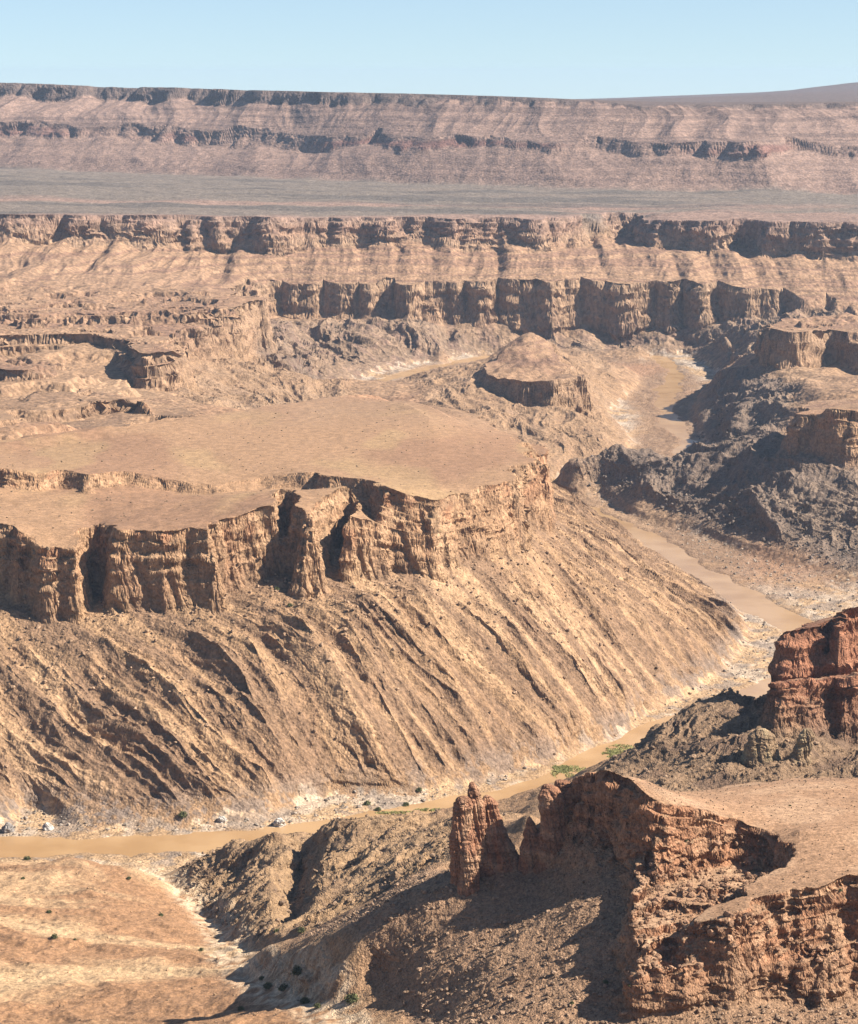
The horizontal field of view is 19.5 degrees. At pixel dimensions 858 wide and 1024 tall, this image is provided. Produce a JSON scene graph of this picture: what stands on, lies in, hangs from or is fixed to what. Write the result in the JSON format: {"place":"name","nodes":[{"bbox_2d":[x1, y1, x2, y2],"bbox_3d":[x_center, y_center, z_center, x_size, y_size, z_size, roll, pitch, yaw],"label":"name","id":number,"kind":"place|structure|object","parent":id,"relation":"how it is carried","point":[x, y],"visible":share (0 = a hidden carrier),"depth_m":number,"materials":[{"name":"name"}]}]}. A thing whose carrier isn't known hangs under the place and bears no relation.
{"place":"outdoors","nodes":[
{"label":"outdoors","id":0,"kind":"place"},
{"bbox_2d":[0,857,341,1023],"bbox_3d":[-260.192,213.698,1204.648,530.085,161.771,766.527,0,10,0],"label":"soil slope","id":1,"kind":"structure","parent":0,"point":[34,999],"depth_m":1215.37,"materials":[{"name":"brown soil"}]},
{"bbox_2d":[1,868,310,1023],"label":"rubble","id":2,"kind":"object","parent":1,"relation":"on","point":[214,994],"visible":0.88,"depth_m":1169.36,"materials":[{"name":"brown stone"}]},
{"bbox_2d":[263,982,272,988],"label":"shrub","id":3,"kind":"object","parent":1,"relation":"on","point":[267,985],"visible":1,"depth_m":1053.50,"materials":[{"name":"green plant"}]},
{"bbox_2d":[278,984,287,991],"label":"shrub","id":4,"kind":"object","parent":1,"relation":"on","point":[282,988],"visible":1,"depth_m":1038.02,"materials":[{"name":"green plant"}]},
{"bbox_2d":[300,997,309,1003],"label":"shrub","id":5,"kind":"object","parent":1,"relation":"on","point":[305,1000],"visible":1,"depth_m":999.27,"materials":[{"name":"green plant"}]},
{"bbox_2d":[313,1003,320,1008],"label":"shrub","id":6,"kind":"object","parent":1,"relation":"on","point":[317,1005],"visible":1,"depth_m":981.17,"materials":[{"name":"green plant"}]},
{"bbox_2d":[177,809,516,942],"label":"hill","id":7,"kind":"structure","parent":0,"point":[359,831],"depth_m":1388.00,"materials":[{"name":"brown stone"}]},
{"bbox_2d":[296,927,304,932],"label":"shrub","id":8,"kind":"object","parent":7,"relation":"on","point":[300,929],"visible":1,"depth_m":1193.81,"materials":[{"name":"green plant"}]},
{"bbox_2d":[175,687,818,940],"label":"rubble","id":9,"kind":"object","parent":7,"relation":"on","point":[438,857],"visible":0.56,"depth_m":1327.18,"materials":[{"name":"brown stone"}]},
{"bbox_2d":[0,482,749,827],"bbox_3d":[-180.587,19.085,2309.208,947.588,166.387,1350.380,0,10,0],"label":"hillside","id":10,"kind":"structure","parent":0,"point":[272,760],"depth_m":1836.35,"materials":[{"name":"beige stone"}]},
{"bbox_2d":[178,811,186,817],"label":"shrub","id":11,"kind":"object","parent":10,"relation":"on","point":[183,814],"visible":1,"depth_m":1686.88,"materials":[{"name":"green plant"}]},
{"bbox_2d":[0,397,556,601],"bbox_3d":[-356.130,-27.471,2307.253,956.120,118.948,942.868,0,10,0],"label":"mesa","id":12,"kind":"structure","parent":10,"relation":"on","point":[145,541],"depth_m":2032.12,"materials":[{"name":"stone"}]},
{"bbox_2d":[0,398,515,528],"bbox_3d":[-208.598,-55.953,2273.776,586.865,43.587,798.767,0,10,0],"label":"rubble","id":13,"kind":"object","parent":12,"relation":"on","point":[260,455],"visible":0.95,"depth_m":2209.83,"materials":[{"name":"brown stone"}]},
{"bbox_2d":[0,492,706,777],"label":"rubble","id":14,"kind":"object","parent":10,"relation":"on","point":[284,633],"visible":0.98,"depth_m":1865.89,"materials":[{"name":"brown stone"}]},
{"bbox_2d":[174,297,634,485],"bbox_3d":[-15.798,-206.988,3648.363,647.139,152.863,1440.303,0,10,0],"label":"butte","id":15,"kind":"object","parent":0,"point":[530,387],"visible":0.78,"depth_m":3514.89,"materials":[{"name":"brown stone"}]},
{"bbox_2d":[0,355,813,859],"bbox_3d":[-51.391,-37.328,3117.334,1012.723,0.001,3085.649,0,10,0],"label":"river","id":16,"kind":"structure","parent":0,"point":[756,603],"depth_m":1872.99,"materials":[{"name":"liquid"}]},
{"bbox_2d":[375,808,439,813],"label":"reeds","id":17,"kind":"object","parent":16,"relation":"in","point":[402,812],"visible":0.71,"depth_m":1721.32,"materials":[{"name":"beige plant"}]},
{"bbox_2d":[550,764,585,777],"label":"reeds","id":18,"kind":"object","parent":16,"relation":"in","point":[562,768],"visible":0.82,"depth_m":1825.56,"materials":[{"name":"green plant"}]},
{"bbox_2d":[602,744,633,757],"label":"reeds","id":19,"kind":"object","parent":16,"relation":"in","point":[612,752],"visible":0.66,"depth_m":1878.41,"materials":[{"name":"green plant"}]},
{"bbox_2d":[0,220,857,582],"bbox_3d":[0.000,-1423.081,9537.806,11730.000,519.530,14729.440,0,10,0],"label":"canyon wall","id":20,"kind":"structure","parent":0,"point":[116,318],"depth_m":4564.02,"materials":[{"name":"brown stone"}]},
{"bbox_2d":[0,83,857,237],"bbox_3d":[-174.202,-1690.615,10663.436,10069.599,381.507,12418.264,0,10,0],"label":"plateau","id":21,"kind":"structure","parent":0,"point":[807,144],"depth_m":6411.05,"materials":[{"name":"brown stone"}]},
{"bbox_2d":[0,166,857,225],"bbox_3d":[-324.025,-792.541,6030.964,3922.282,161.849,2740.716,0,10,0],"label":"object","id":22,"kind":"structure","parent":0,"point":[33,190],"depth_m":5397.88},
{"bbox_2d":[0,352,857,875],"bbox_3d":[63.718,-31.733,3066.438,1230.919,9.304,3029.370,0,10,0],"label":"riverbed","id":23,"kind":"structure","parent":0,"point":[636,414],"depth_m":2336.63,"materials":[{"name":"beige sand"}]},
{"bbox_2d":[1,822,14,832],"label":"boulder","id":24,"kind":"object","parent":23,"relation":"on","point":[7,827],"visible":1,"depth_m":1669.96,"materials":[{"name":"grey stone"}]},
{"bbox_2d":[42,822,53,830],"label":"boulder","id":25,"kind":"object","parent":23,"relation":"on","point":[47,826],"visible":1,"depth_m":1677.18,"materials":[{"name":"grey stone"}]},
{"bbox_2d":[217,816,226,822],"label":"boulder","id":26,"kind":"object","parent":23,"relation":"on","point":[221,819],"visible":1,"depth_m":1688.79,"materials":[{"name":"beige stone"}]},
{"bbox_2d":[273,817,285,826],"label":"boulder","id":27,"kind":"object","parent":23,"relation":"on","point":[279,822],"visible":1,"depth_m":1686.73,"materials":[{"name":"beige stone"}]},
{"bbox_2d":[7,454,857,855],"bbox_3d":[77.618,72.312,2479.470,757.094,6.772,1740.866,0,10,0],"label":"rubble","id":28,"kind":"object","parent":23,"relation":"on","point":[343,806],"visible":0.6,"depth_m":2060.24,"materials":[{"name":"beige stone"}]},
{"bbox_2d":[0,0,857,98],"label":"sky","id":29,"kind":"structure","parent":0,"point":[561,49],"materials":[{"name":"blue"}]},
{"bbox_2d":[162,515,857,1023],"bbox_3d":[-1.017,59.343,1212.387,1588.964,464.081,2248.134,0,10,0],"label":"rubble slope","id":30,"kind":"structure","parent":0,"point":[334,965],"depth_m":957.10,"materials":[{"name":"brown stone"}]},
{"bbox_2d":[289,965,301,975],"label":"shrub","id":31,"kind":"object","parent":30,"relation":"on","point":[297,970],"visible":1,"depth_m":1030.36,"materials":[{"name":"green plant"}]},
{"bbox_2d":[344,993,358,1003],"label":"shrub","id":32,"kind":"object","parent":30,"relation":"on","point":[352,998],"visible":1,"depth_m":972.31,"materials":[{"name":"green plant"}]},
{"bbox_2d":[449,782,518,896],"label":"rock pinnacle","id":33,"kind":"object","parent":30,"relation":"on","point":[481,844],"visible":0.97,"depth_m":990.86,"materials":[{"name":"brown stone"}]},
{"bbox_2d":[518,817,537,874],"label":"rock pinnacle","id":34,"kind":"object","parent":30,"relation":"on","point":[528,861],"visible":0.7,"depth_m":991.90,"materials":[{"name":"brown stone"}]},
{"bbox_2d":[307,846,856,1023],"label":"rubble","id":35,"kind":"object","parent":30,"relation":"on","point":[588,975],"visible":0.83,"depth_m":936.58,"materials":[{"name":"brown stone"}]},
{"bbox_2d":[536,770,857,1006],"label":"promontory","id":36,"kind":"structure","parent":30,"relation":"on","point":[639,811],"depth_m":936.01,"materials":[{"name":"stone"}]},
{"bbox_2d":[533,779,570,873],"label":"rock pinnacle","id":37,"kind":"object","parent":36,"relation":"on","point":[552,834],"visible":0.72,"depth_m":986.85,"materials":[{"name":"brown stone"}]},
{"bbox_2d":[573,814,854,991],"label":"rubble","id":38,"kind":"object","parent":36,"relation":"on","point":[647,960],"visible":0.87,"depth_m":911.57,"materials":[{"name":"brown stone"}]},
{"bbox_2d":[624,776,856,912],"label":"rubble","id":39,"kind":"object","parent":36,"relation":"on","point":[771,815],"visible":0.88,"depth_m":982.98,"materials":[{"name":"brown stone"}]},
{"bbox_2d":[561,347,857,573],"bbox_3d":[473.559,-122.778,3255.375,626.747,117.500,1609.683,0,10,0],"label":"ridge","id":40,"kind":"structure","parent":0,"point":[767,456],"depth_m":2840.84,"materials":[{"name":"brown stone"}]},
{"bbox_2d":[569,402,857,567],"bbox_3d":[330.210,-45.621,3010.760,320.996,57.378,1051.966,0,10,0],"label":"rubble","id":41,"kind":"object","parent":40,"relation":"on","point":[845,547],"visible":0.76,"depth_m":2751.50,"materials":[{"name":"brown stone"}]},
{"bbox_2d":[755,324,857,448],"bbox_3d":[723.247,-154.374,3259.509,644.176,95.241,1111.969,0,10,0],"label":"rock terrace","id":42,"kind":"object","parent":40,"relation":"on","point":[833,423],"visible":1,"depth_m":2959.76,"materials":[{"name":"brown stone"}]},
{"bbox_2d":[583,82,857,100],"bbox_3d":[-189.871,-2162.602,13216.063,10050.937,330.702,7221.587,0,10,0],"label":"mountain","id":43,"kind":"structure","parent":0,"point":[845,90],"depth_m":11175.68,"materials":[{"name":"brown stone"}]},
{"bbox_2d":[602,606,857,790],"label":"outcrop","id":44,"kind":"object","parent":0,"point":[813,672],"visible":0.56,"depth_m":1325.77,"materials":[{"name":"brown stone"}]},
{"bbox_2d":[740,728,780,767],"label":"leaning rock","id":45,"kind":"object","parent":44,"relation":"on","point":[760,746],"visible":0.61,"depth_m":1272.02,"materials":[{"name":"beige stone"}]},
{"bbox_2d":[786,728,815,766],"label":"leaning rock","id":46,"kind":"object","parent":44,"relation":"on","point":[802,748],"visible":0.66,"depth_m":1268.20,"materials":[{"name":"beige stone"}]}
]}

